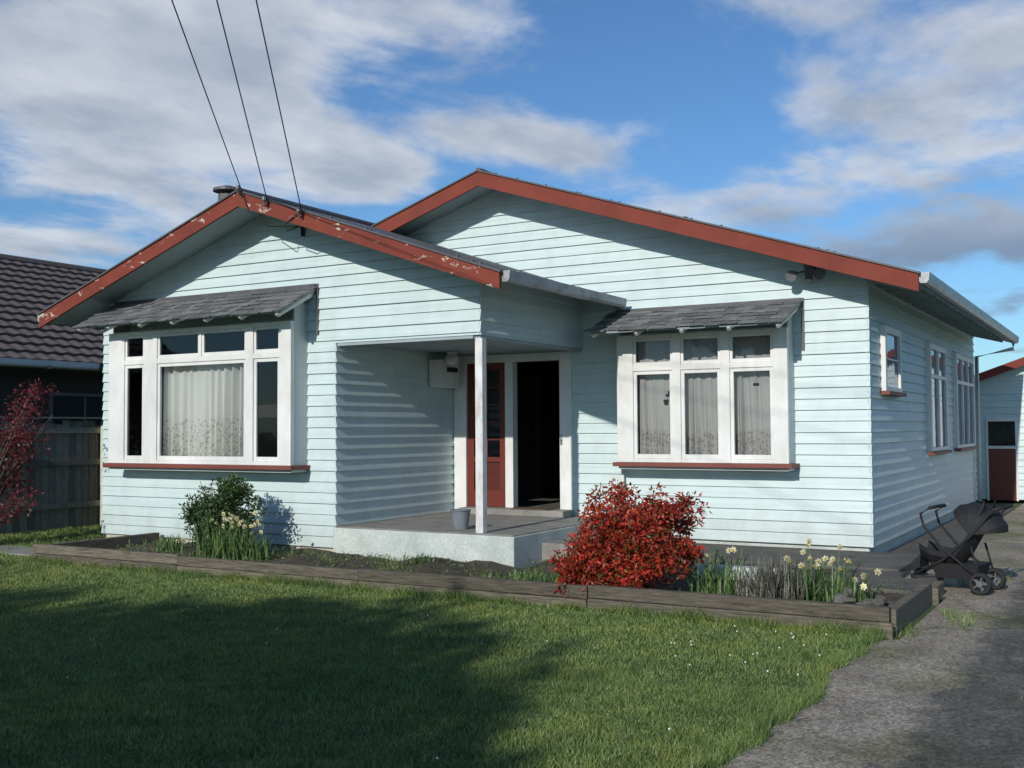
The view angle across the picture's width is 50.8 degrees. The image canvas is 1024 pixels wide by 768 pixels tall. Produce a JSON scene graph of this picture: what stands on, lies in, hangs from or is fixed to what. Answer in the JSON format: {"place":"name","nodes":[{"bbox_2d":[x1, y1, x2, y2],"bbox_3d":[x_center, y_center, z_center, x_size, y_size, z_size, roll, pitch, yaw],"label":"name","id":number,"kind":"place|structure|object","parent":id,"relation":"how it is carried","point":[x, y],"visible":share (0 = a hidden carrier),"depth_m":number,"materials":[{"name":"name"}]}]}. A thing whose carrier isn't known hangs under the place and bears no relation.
{"place":"outdoors","nodes":[
{"label":"outdoors","id":0,"kind":"place"},
{"bbox_2d":[0,370,103,424],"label":"walls","id":1,"kind":"structure","parent":0,"point":[63,406],"depth_m":20.90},
{"bbox_2d":[0,365,102,371],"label":"soffit","id":2,"kind":"structure","parent":1,"relation":"attached to","point":[51,368],"depth_m":20.73,"materials":[{"name":"paint"}]},
{"bbox_2d":[0,253,106,374],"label":"tiled roof","id":3,"kind":"structure","parent":1,"relation":"attached to","point":[30,288],"depth_m":22.09,"materials":[{"name":"brown tile"}]},
{"bbox_2d":[0,358,98,369],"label":"gutter","id":4,"kind":"object","parent":3,"relation":"attached to","point":[44,363],"visible":1,"depth_m":19.91,"materials":[{"name":"white paint"}]},
{"bbox_2d":[26,364,103,422],"bbox_3d":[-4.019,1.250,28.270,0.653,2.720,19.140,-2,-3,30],"label":"downpipe","id":5,"kind":"object","parent":3,"relation":"attached to","point":[48,368],"visible":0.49,"depth_m":20.19,"materials":[{"name":"grey metal"}]},
{"bbox_2d":[48,392,102,423],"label":"window frames","id":6,"kind":"structure","parent":1,"relation":"attached to","point":[50,408],"depth_m":21.02,"materials":[{"name":"grey wood"}]},
{"bbox_2d":[345,335,572,354],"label":"porch ceiling","id":7,"kind":"structure","parent":0,"point":[461,347],"depth_m":14.39,"materials":[{"name":"white wood"}]},
{"bbox_2d":[445,351,458,365],"bbox_3d":[-0.838,-0.361,15.094,0.200,0.205,0.200,-2,-3,30],"label":"porch lamp","id":8,"kind":"object","parent":7,"relation":"attached to","point":[452,358],"visible":1,"depth_m":15.03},
{"bbox_2d":[0,499,1023,767],"bbox_3d":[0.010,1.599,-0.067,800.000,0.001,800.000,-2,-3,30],"label":"ground","id":9,"kind":"structure","parent":0,"point":[714,639],"depth_m":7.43,"materials":[{"name":"green plant"}]},
{"bbox_2d":[0,545,32,555],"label":"paving slab","id":10,"kind":"structure","parent":9,"relation":"on","point":[17,551],"depth_m":14.31,"materials":[{"name":"grey concrete"}]},
{"bbox_2d":[0,378,58,527],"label":"japanese maple","id":11,"kind":"object","parent":9,"relation":"on","point":[8,446],"visible":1,"depth_m":15.16,"materials":[{"name":"red plant"}]},
{"bbox_2d":[0,416,103,533],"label":"timber fence","id":12,"kind":"object","parent":9,"relation":"on","point":[67,470],"visible":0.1,"depth_m":17.66,"materials":[{"name":"brown wood"}]},
{"bbox_2d":[66,607,826,758],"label":"lawn daisies","id":13,"kind":"object","parent":9,"relation":"on","point":[670,642],"visible":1,"depth_m":7.47,"materials":[{"name":"white plant"}]},
{"bbox_2d":[32,532,943,639],"bbox_3d":[-0.896,2.001,11.736,10.250,0.255,2.500,-2,-3,30],"label":"timber garden edging","id":14,"kind":"object","parent":9,"relation":"on","point":[913,605],"visible":0.68,"depth_m":9.70,"materials":[{"name":"brown wood"}]},
{"bbox_2d":[337,506,681,560],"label":"porch floor and steps","id":15,"kind":"structure","parent":9,"relation":"on","point":[503,521],"depth_m":13.69,"materials":[{"name":"grey concrete"}]},
{"bbox_2d":[450,509,470,529],"bbox_3d":[-0.618,1.628,12.979,0.258,0.237,0.258,-2,-3,30],"label":"plant pot","id":16,"kind":"object","parent":15,"relation":"on","point":[460,519],"visible":1,"depth_m":12.89,"materials":[{"name":"grey plastic"}]},
{"bbox_2d":[475,338,486,532],"bbox_3d":[-0.360,0.598,12.532,0.100,2.260,0.100,-2,-3,30],"label":"porch post","id":17,"kind":"object","parent":15,"relation":"on","point":[481,433],"visible":1,"depth_m":12.49,"materials":[{"name":"white wood"}]},
{"bbox_2d":[337,335,581,351],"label":"porch beam","id":18,"kind":"structure","parent":17,"relation":"on","point":[504,340],"depth_m":13.19,"materials":[{"name":"white wood"}]},
{"bbox_2d":[118,542,941,603],"bbox_3d":[-0.713,2.028,12.099,10.000,0.126,2.992,-2,-3,30],"label":"garden bed","id":19,"kind":"object","parent":9,"relation":"on","point":[499,567],"visible":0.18,"depth_m":12.01,"materials":[{"name":"soil"}]},
{"bbox_2d":[152,511,275,561],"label":"daffodils","id":20,"kind":"object","parent":19,"relation":"on","point":[236,548],"visible":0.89,"depth_m":12.59,"materials":[{"name":"green plant"}]},
{"bbox_2d":[178,473,267,556],"bbox_3d":[-3.597,1.651,13.311,0.906,1.113,1.134,2,-3,-42],"label":"garden shrub","id":21,"kind":"object","parent":19,"relation":"on","point":[229,496],"visible":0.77,"depth_m":13.18,"materials":[{"name":"green plant"}]},
{"bbox_2d":[129,535,859,616],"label":"garden weeds","id":22,"kind":"object","parent":19,"relation":"on","point":[523,575],"visible":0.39,"depth_m":10.62,"materials":[{"name":"green plant"}]},
{"bbox_2d":[105,540,906,601],"bbox_3d":[-0.831,2.000,11.836,9.995,0.117,2.500,-2,-3,30],"label":"ground cover","id":23,"kind":"object","parent":19,"relation":"on","point":[471,563],"visible":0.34,"depth_m":12.05,"materials":[{"name":"green plant"}]},
{"bbox_2d":[548,478,711,599],"bbox_3d":[1.134,1.435,9.894,1.400,1.168,1.384,-2,-3,30],"label":"red nandina bush","id":24,"kind":"object","parent":19,"relation":"on","point":[637,545],"visible":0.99,"depth_m":9.63,"materials":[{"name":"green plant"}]},
{"bbox_2d":[677,546,750,594],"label":"daffodils","id":25,"kind":"object","parent":19,"relation":"on","point":[710,582],"visible":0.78,"depth_m":9.64,"materials":[{"name":"green plant"}]},
{"bbox_2d":[717,554,835,600],"bbox_3d":[2.274,1.674,9.227,1.108,0.439,1.101,-2,-3,30],"label":"lavender bush","id":26,"kind":"object","parent":19,"relation":"on","point":[767,580],"visible":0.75,"depth_m":9.13,"materials":[{"name":"green plant"}]},
{"bbox_2d":[774,538,882,603],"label":"daffodils","id":27,"kind":"object","parent":19,"relation":"on","point":[840,584],"visible":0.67,"depth_m":8.99,"materials":[{"name":"green plant"}]},
{"bbox_2d":[833,587,892,606],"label":"garden stones","id":28,"kind":"object","parent":19,"relation":"on","point":[877,600],"visible":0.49,"depth_m":8.57,"materials":[{"name":"stone"}]},
{"bbox_2d":[106,501,974,567],"bbox_3d":[2.584,2.070,15.560,15.876,0.435,6.197,1,-3,-20],"label":"concrete foundation","id":29,"kind":"object","parent":9,"relation":"on","point":[517,551],"visible":0.2,"depth_m":12.90,"materials":[{"name":"grey concrete"}]},
{"bbox_2d":[101,190,977,547],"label":"weatherboard walls","id":30,"kind":"structure","parent":29,"relation":"on","point":[869,472],"depth_m":14.06,"materials":[{"name":"blue wood"}]},
{"bbox_2d":[72,284,318,334],"bbox_3d":[-4.321,-0.916,14.398,3.881,0.650,0.797,-2,-3,30],"label":"wing window awning","id":31,"kind":"object","parent":30,"relation":"attached to","point":[278,301],"visible":1,"depth_m":14.22,"materials":[{"name":"grey"}]},
{"bbox_2d":[109,467,306,472],"bbox_3d":[-4.145,1.145,14.462,3.360,0.034,0.300,-2,-3,30],"label":"sill apron","id":32,"kind":"object","parent":30,"relation":"attached to","point":[220,470],"visible":0.79,"depth_m":14.17,"materials":[{"name":"paint"}]},
{"bbox_2d":[102,463,309,469],"bbox_3d":[-4.163,1.099,14.433,3.480,0.053,0.370,-2,-3,30],"label":"window sill","id":33,"kind":"structure","parent":32,"relation":"on","point":[245,467],"depth_m":14.12,"materials":[{"name":"red paint"}]},
{"bbox_2d":[108,321,293,465],"bbox_3d":[-4.219,0.158,14.386,3.380,1.820,0.070,-2,-3,30],"label":"wing bay window","id":34,"kind":"structure","parent":33,"relation":"on","point":[150,361],"depth_m":14.45,"materials":[{"name":"white paint"}]},
{"bbox_2d":[108,321,293,465],"bbox_3d":[-4.219,0.158,14.386,3.380,1.820,0.070,-2,-3,30],"label":"window frame","id":35,"kind":"structure","parent":34,"relation":"in","point":[117,342],"depth_m":14.45,"materials":[{"name":"white paint"}]},
{"bbox_2d":[125,326,278,460],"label":"window sashes","id":36,"kind":"object","parent":34,"relation":"attached to","point":[206,458],"depth_m":14.34,"materials":[{"name":"white paint"}]},
{"bbox_2d":[113,303,308,465],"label":"bay side panels","id":37,"kind":"object","parent":30,"relation":"attached to","point":[300,314],"visible":0.52,"depth_m":13.69,"materials":[{"name":"paint"}]},
{"bbox_2d":[171,0,304,236],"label":"power lines","id":38,"kind":"object","parent":30,"relation":"attached to","point":[264,198],"visible":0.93,"depth_m":11.50,"materials":[{"name":"grey plastic"}]},
{"bbox_2d":[130,329,395,456],"bbox_3d":[-3.724,0.490,15.220,3.900,2.420,1.850,-2,-3,30],"label":"room interior","id":39,"kind":"object","parent":30,"relation":"attached to","point":[267,390],"visible":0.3,"depth_m":16.25,"materials":[{"name":"black"}]},
{"bbox_2d":[163,363,243,456],"bbox_3d":[-4.064,0.345,14.444,1.680,1.330,0.154,-2,-3,30],"label":"net curtain","id":40,"kind":"object","parent":39,"relation":"hanging from","point":[203,413],"visible":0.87,"depth_m":14.50,"materials":[{"name":"fabric"}]},
{"bbox_2d":[428,359,460,387],"bbox_3d":[-0.965,-0.142,15.460,0.240,0.390,0.520,-2,-3,30],"label":"meter box","id":41,"kind":"object","parent":30,"relation":"attached to","point":[440,376],"visible":0.81,"depth_m":15.29,"materials":[{"name":"white paint"}]},
{"bbox_2d":[447,367,457,372],"bbox_3d":[-0.856,-0.203,15.446,0.004,0.070,0.280,-2,-3,30],"label":"meter box window","id":42,"kind":"structure","parent":41,"relation":"in","point":[452,369],"depth_m":15.45,"materials":[{"name":"black glass"}]},
{"bbox_2d":[454,351,572,509],"bbox_3d":[0.020,0.708,15.398,1.930,2.275,0.140,-2,-3,30],"label":"door frame","id":43,"kind":"object","parent":30,"relation":"attached to","point":[563,358],"visible":0.79,"depth_m":15.36,"materials":[{"name":"white wood"}]},
{"bbox_2d":[467,362,505,506],"bbox_3d":[-0.355,0.733,15.607,0.660,2.073,0.045,-2,-3,30],"label":"glazed red door","id":44,"kind":"structure","parent":43,"relation":"attached to","point":[495,481],"depth_m":15.57,"materials":[{"name":"paint"}]},
{"bbox_2d":[52,186,1010,342],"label":"roof","id":45,"kind":"structure","parent":30,"relation":"on","point":[210,234],"depth_m":15.05,"materials":[{"name":"metal"}]},
{"bbox_2d":[213,185,235,200],"bbox_3d":[-4.366,-2.213,16.526,0.440,1.660,0.440,-2,-3,30],"label":"chimney flue","id":46,"kind":"object","parent":45,"relation":"on","point":[223,191],"visible":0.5,"depth_m":16.42,"materials":[{"name":"metal"}]},
{"bbox_2d":[39,192,500,327],"bbox_3d":[-3.477,-1.675,13.649,7.740,1.527,0.035,-2,-3,30],"label":"wing gable bargeboard","id":47,"kind":"object","parent":45,"relation":"attached to","point":[458,267],"visible":1,"depth_m":13.31,"materials":[{"name":"red paint"}]},
{"bbox_2d":[37,167,920,314],"bbox_3d":[1.470,-1.913,18.348,11.640,1.974,13.160,-2,-3,30],"label":"roof flashing","id":48,"kind":"object","parent":45,"relation":"attached to","point":[287,203],"visible":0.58,"depth_m":13.98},
{"bbox_2d":[38,270,1018,343],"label":"gutters","id":49,"kind":"object","parent":45,"relation":"attached to","point":[932,282],"visible":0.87,"depth_m":13.25,"materials":[{"name":"metal"}]},
{"bbox_2d":[374,172,918,290],"bbox_3d":[-0.461,-1.927,15.027,11.600,2.085,0.035,-2,-3,30],"label":"gable bargeboard","id":50,"kind":"object","parent":45,"relation":"attached to","point":[835,262],"visible":0.68,"depth_m":13.61,"materials":[{"name":"red paint"}]},
{"bbox_2d":[865,279,1002,342],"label":"eave rafters","id":51,"kind":"object","parent":45,"relation":"attached to","point":[929,304],"visible":0.95,"depth_m":15.35,"materials":[{"name":"paint"}]},
{"bbox_2d":[583,298,804,349],"bbox_3d":[2.251,-0.721,13.578,2.629,0.650,0.969,-2,-3,30],"label":"awning","id":52,"kind":"object","parent":30,"relation":"attached to","point":[779,313],"depth_m":13.48,"materials":[{"name":"grey"}]},
{"bbox_2d":[636,342,758,454],"bbox_3d":[2.874,0.500,14.496,2.790,2.260,1.840,-2,-3,30],"label":"room interior","id":53,"kind":"object","parent":30,"relation":"attached to","point":[668,395],"visible":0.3,"depth_m":15.46,"materials":[{"name":"black"}]},
{"bbox_2d":[638,374,669,453],"bbox_3d":[1.899,0.388,14.079,0.550,1.100,0.077,-2,-3,30],"label":"net curtain","id":54,"kind":"object","parent":53,"relation":"hanging from","point":[654,423],"visible":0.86,"depth_m":14.11,"materials":[{"name":"white fabric"}]},
{"bbox_2d":[685,372,717,454],"bbox_3d":[2.459,0.371,13.759,0.560,1.100,0.082,-2,-3,30],"label":"net curtain","id":55,"kind":"object","parent":53,"relation":"hanging from","point":[701,399],"visible":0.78,"depth_m":13.79,"materials":[{"name":"white fabric"}]},
{"bbox_2d":[734,371,770,454],"bbox_3d":[3.032,0.354,13.432,0.560,1.100,0.083,-2,-3,30],"label":"net curtain","id":56,"kind":"object","parent":53,"relation":"hanging from","point":[752,423],"visible":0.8,"depth_m":13.45,"materials":[{"name":"white fabric"}]},
{"bbox_2d":[619,466,794,470],"bbox_3d":[2.452,1.074,13.741,2.250,0.034,0.290,-2,-3,30],"label":"sill apron","id":57,"kind":"object","parent":30,"relation":"attached to","point":[706,468],"visible":0.71,"depth_m":13.57,"materials":[{"name":"paint"}]},
{"bbox_2d":[613,462,799,468],"bbox_3d":[2.434,1.029,13.712,2.370,0.053,0.360,-2,-3,30],"label":"window sill","id":58,"kind":"structure","parent":57,"relation":"on","point":[713,465],"depth_m":13.48,"materials":[{"name":"red paint"}]},
{"bbox_2d":[616,327,789,463],"bbox_3d":[2.381,0.168,13.666,2.270,1.660,0.070,-2,-3,30],"label":"bay window","id":59,"kind":"structure","parent":58,"relation":"on","point":[779,364],"depth_m":13.55,"materials":[{"name":"white paint"}]},
{"bbox_2d":[616,327,789,463],"bbox_3d":[2.381,0.168,13.666,2.270,1.660,0.070,-2,-3,30],"label":"window frame","id":60,"kind":"structure","parent":59,"relation":"in","point":[780,363],"depth_m":13.55,"materials":[{"name":"white paint"}]},
{"bbox_2d":[633,332,773,458],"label":"window sashes","id":61,"kind":"object","parent":59,"relation":"attached to","point":[701,456],"depth_m":13.64,"materials":[{"name":"white paint"}]},
{"bbox_2d":[619,315,795,463],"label":"bay side panels","id":62,"kind":"object","parent":30,"relation":"attached to","point":[789,323],"visible":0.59,"depth_m":13.26,"materials":[{"name":"paint"}]},
{"bbox_2d":[637,335,769,362],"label":"window panes","id":63,"kind":"structure","parent":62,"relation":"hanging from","point":[707,348],"depth_m":13.78,"materials":[{"name":"glass"}]},
{"bbox_2d":[785,264,825,281],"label":"flood lights","id":64,"kind":"object","parent":30,"relation":"attached to","point":[809,271],"visible":0.98,"depth_m":13.12,"materials":[{"name":"grey plastic"}]},
{"bbox_2d":[621,342,1015,501],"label":"downpipes","id":65,"kind":"object","parent":30,"relation":"attached to","point":[978,434],"visible":0.73,"depth_m":20.84,"materials":[{"name":"grey metal"}]},
{"bbox_2d":[879,324,901,391],"bbox_3d":[4.894,-0.312,13.923,0.080,0.830,1.050,-2,-3,30],"label":"side window","id":66,"kind":"structure","parent":30,"relation":"attached to","point":[885,330],"depth_m":13.52,"materials":[{"name":"white paint"}]},
{"bbox_2d":[879,324,901,391],"bbox_3d":[4.894,-0.312,13.923,0.080,0.830,1.050,-2,-3,30],"label":"window frame","id":67,"kind":"structure","parent":66,"relation":"in","point":[884,329],"depth_m":13.52,"materials":[{"name":"white paint"}]},
{"bbox_2d":[887,334,896,387],"bbox_3d":[4.889,-0.287,13.925,0.001,0.780,0.870,-2,-3,30],"label":"window pane","id":68,"kind":"structure","parent":67,"relation":"in","point":[891,365],"depth_m":14.02,"materials":[{"name":"clear glass"}]},
{"bbox_2d":[880,391,906,396],"bbox_3d":[4.918,0.127,13.892,0.130,0.049,1.130,-2,-3,30],"label":"window sill","id":69,"kind":"structure","parent":30,"relation":"attached to","point":[895,393],"depth_m":13.68,"materials":[{"name":"red wood"}]},
{"bbox_2d":[925,342,948,451],"bbox_3d":[6.721,0.223,17.036,0.080,1.660,1.600,-2,-3,30],"label":"side window","id":70,"kind":"structure","parent":30,"relation":"attached to","point":[930,346],"depth_m":16.97,"materials":[{"name":"white paint"}]},
{"bbox_2d":[925,342,948,451],"bbox_3d":[6.721,0.223,17.036,0.080,1.660,1.600,-2,-3,30],"label":"window frame","id":71,"kind":"structure","parent":70,"relation":"in","point":[930,346],"depth_m":16.97,"materials":[{"name":"white paint"}]},
{"bbox_2d":[931,350,944,446],"bbox_3d":[6.716,0.248,17.038,0.001,1.610,1.420,-2,-3,30],"label":"window blind","id":72,"kind":"object","parent":70,"relation":"attached to","point":[934,400],"depth_m":16.99,"materials":[{"name":"white fabric"}]},
{"bbox_2d":[928,450,951,454],"bbox_3d":[6.748,1.077,16.987,0.130,0.049,1.680,-2,-3,30],"label":"window sill","id":73,"kind":"structure","parent":30,"relation":"attached to","point":[940,452],"depth_m":16.55,"materials":[{"name":"red wood"}]},
{"bbox_2d":[957,359,966,444],"bbox_3d":[8.251,0.349,19.671,0.001,1.610,2.120,-2,-3,30],"label":"window blind","id":74,"kind":"object","parent":30,"relation":"attached to","point":[959,400],"depth_m":19.31,"materials":[{"name":"white fabric"}]},
{"bbox_2d":[952,353,975,447],"bbox_3d":[8.256,0.324,19.669,0.080,1.660,2.300,-2,-3,30],"label":"side window","id":75,"kind":"structure","parent":30,"relation":"attached to","point":[970,404],"depth_m":19.46,"materials":[{"name":"white paint"}]},
{"bbox_2d":[952,353,975,447],"bbox_3d":[8.256,0.324,19.669,0.080,1.660,2.300,-2,-3,30],"label":"window frame","id":76,"kind":"structure","parent":75,"relation":"in","point":[956,356],"depth_m":19.33,"materials":[{"name":"white paint"}]},
{"bbox_2d":[966,363,972,442],"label":"window panes","id":77,"kind":"structure","parent":75,"relation":"in","point":[969,365],"depth_m":20.40,"materials":[{"name":"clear glass"}]},
{"bbox_2d":[954,446,978,450],"bbox_3d":[8.282,1.178,19.621,0.130,0.049,2.380,-2,-3,30],"label":"window sill","id":78,"kind":"structure","parent":30,"relation":"attached to","point":[966,448],"depth_m":19.17,"materials":[{"name":"wood"}]},
{"bbox_2d":[694,563,774,580],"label":"concrete garden blocks","id":79,"kind":"structure","parent":9,"relation":"on","point":[701,568],"depth_m":10.92,"materials":[{"name":"grey concrete"}]},
{"bbox_2d":[0,0,1023,374],"label":"sky","id":80,"kind":"structure","parent":0,"point":[891,132],"materials":[{"name":"blue"}]},
{"bbox_2d":[470,351,560,508],"bbox_3d":[1.053,0.719,17.193,1.700,2.250,4.200,-2,-3,30],"label":"hallway","id":81,"kind":"object","parent":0,"point":[538,421],"visible":0.3,"depth_m":17.65,"materials":[{"name":"concrete"}]},
{"bbox_2d":[511,507,554,509],"bbox_3d":[0.294,1.734,14.990,0.550,0.013,0.260,-2,-3,30],"label":"door mat","id":82,"kind":"object","parent":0,"point":[528,508],"depth_m":14.93,"materials":[{"name":"brown fabric"}]},
{"bbox_2d":[330,173,835,263],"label":"roof nail heads","id":83,"kind":"object","parent":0,"point":[577,192],"visible":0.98,"depth_m":12.70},
{"bbox_2d":[673,507,1014,593],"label":"concrete path","id":84,"kind":"structure","parent":0,"point":[893,565],"depth_m":12.31,"materials":[{"name":"grey concrete"}]},
{"bbox_2d":[713,503,1023,767],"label":"driveway","id":85,"kind":"structure","parent":0,"point":[922,700],"depth_m":6.32,"materials":[{"name":"concrete"}]},
{"bbox_2d":[901,498,1012,594],"bbox_3d":[4.354,1.561,10.555,0.999,0.900,0.524,-2,-3,40],"label":"stroller","id":86,"kind":"object","parent":85,"relation":"on","point":[977,522],"visible":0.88,"depth_m":10.37,"materials":[{"name":"black fabric"}]},
{"bbox_2d":[974,357,1023,500],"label":"garage","id":87,"kind":"structure","parent":85,"relation":"on","point":[1001,389],"depth_m":22.47,"materials":[{"name":"wood"}]},
{"bbox_2d":[988,449,1016,500],"bbox_3d":[10.225,1.885,22.457,0.518,1.069,0.040,-2,-3,30],"label":"red door","id":88,"kind":"structure","parent":87,"relation":"in","point":[1002,462],"depth_m":22.44,"materials":[{"name":"paint"}]}
]}

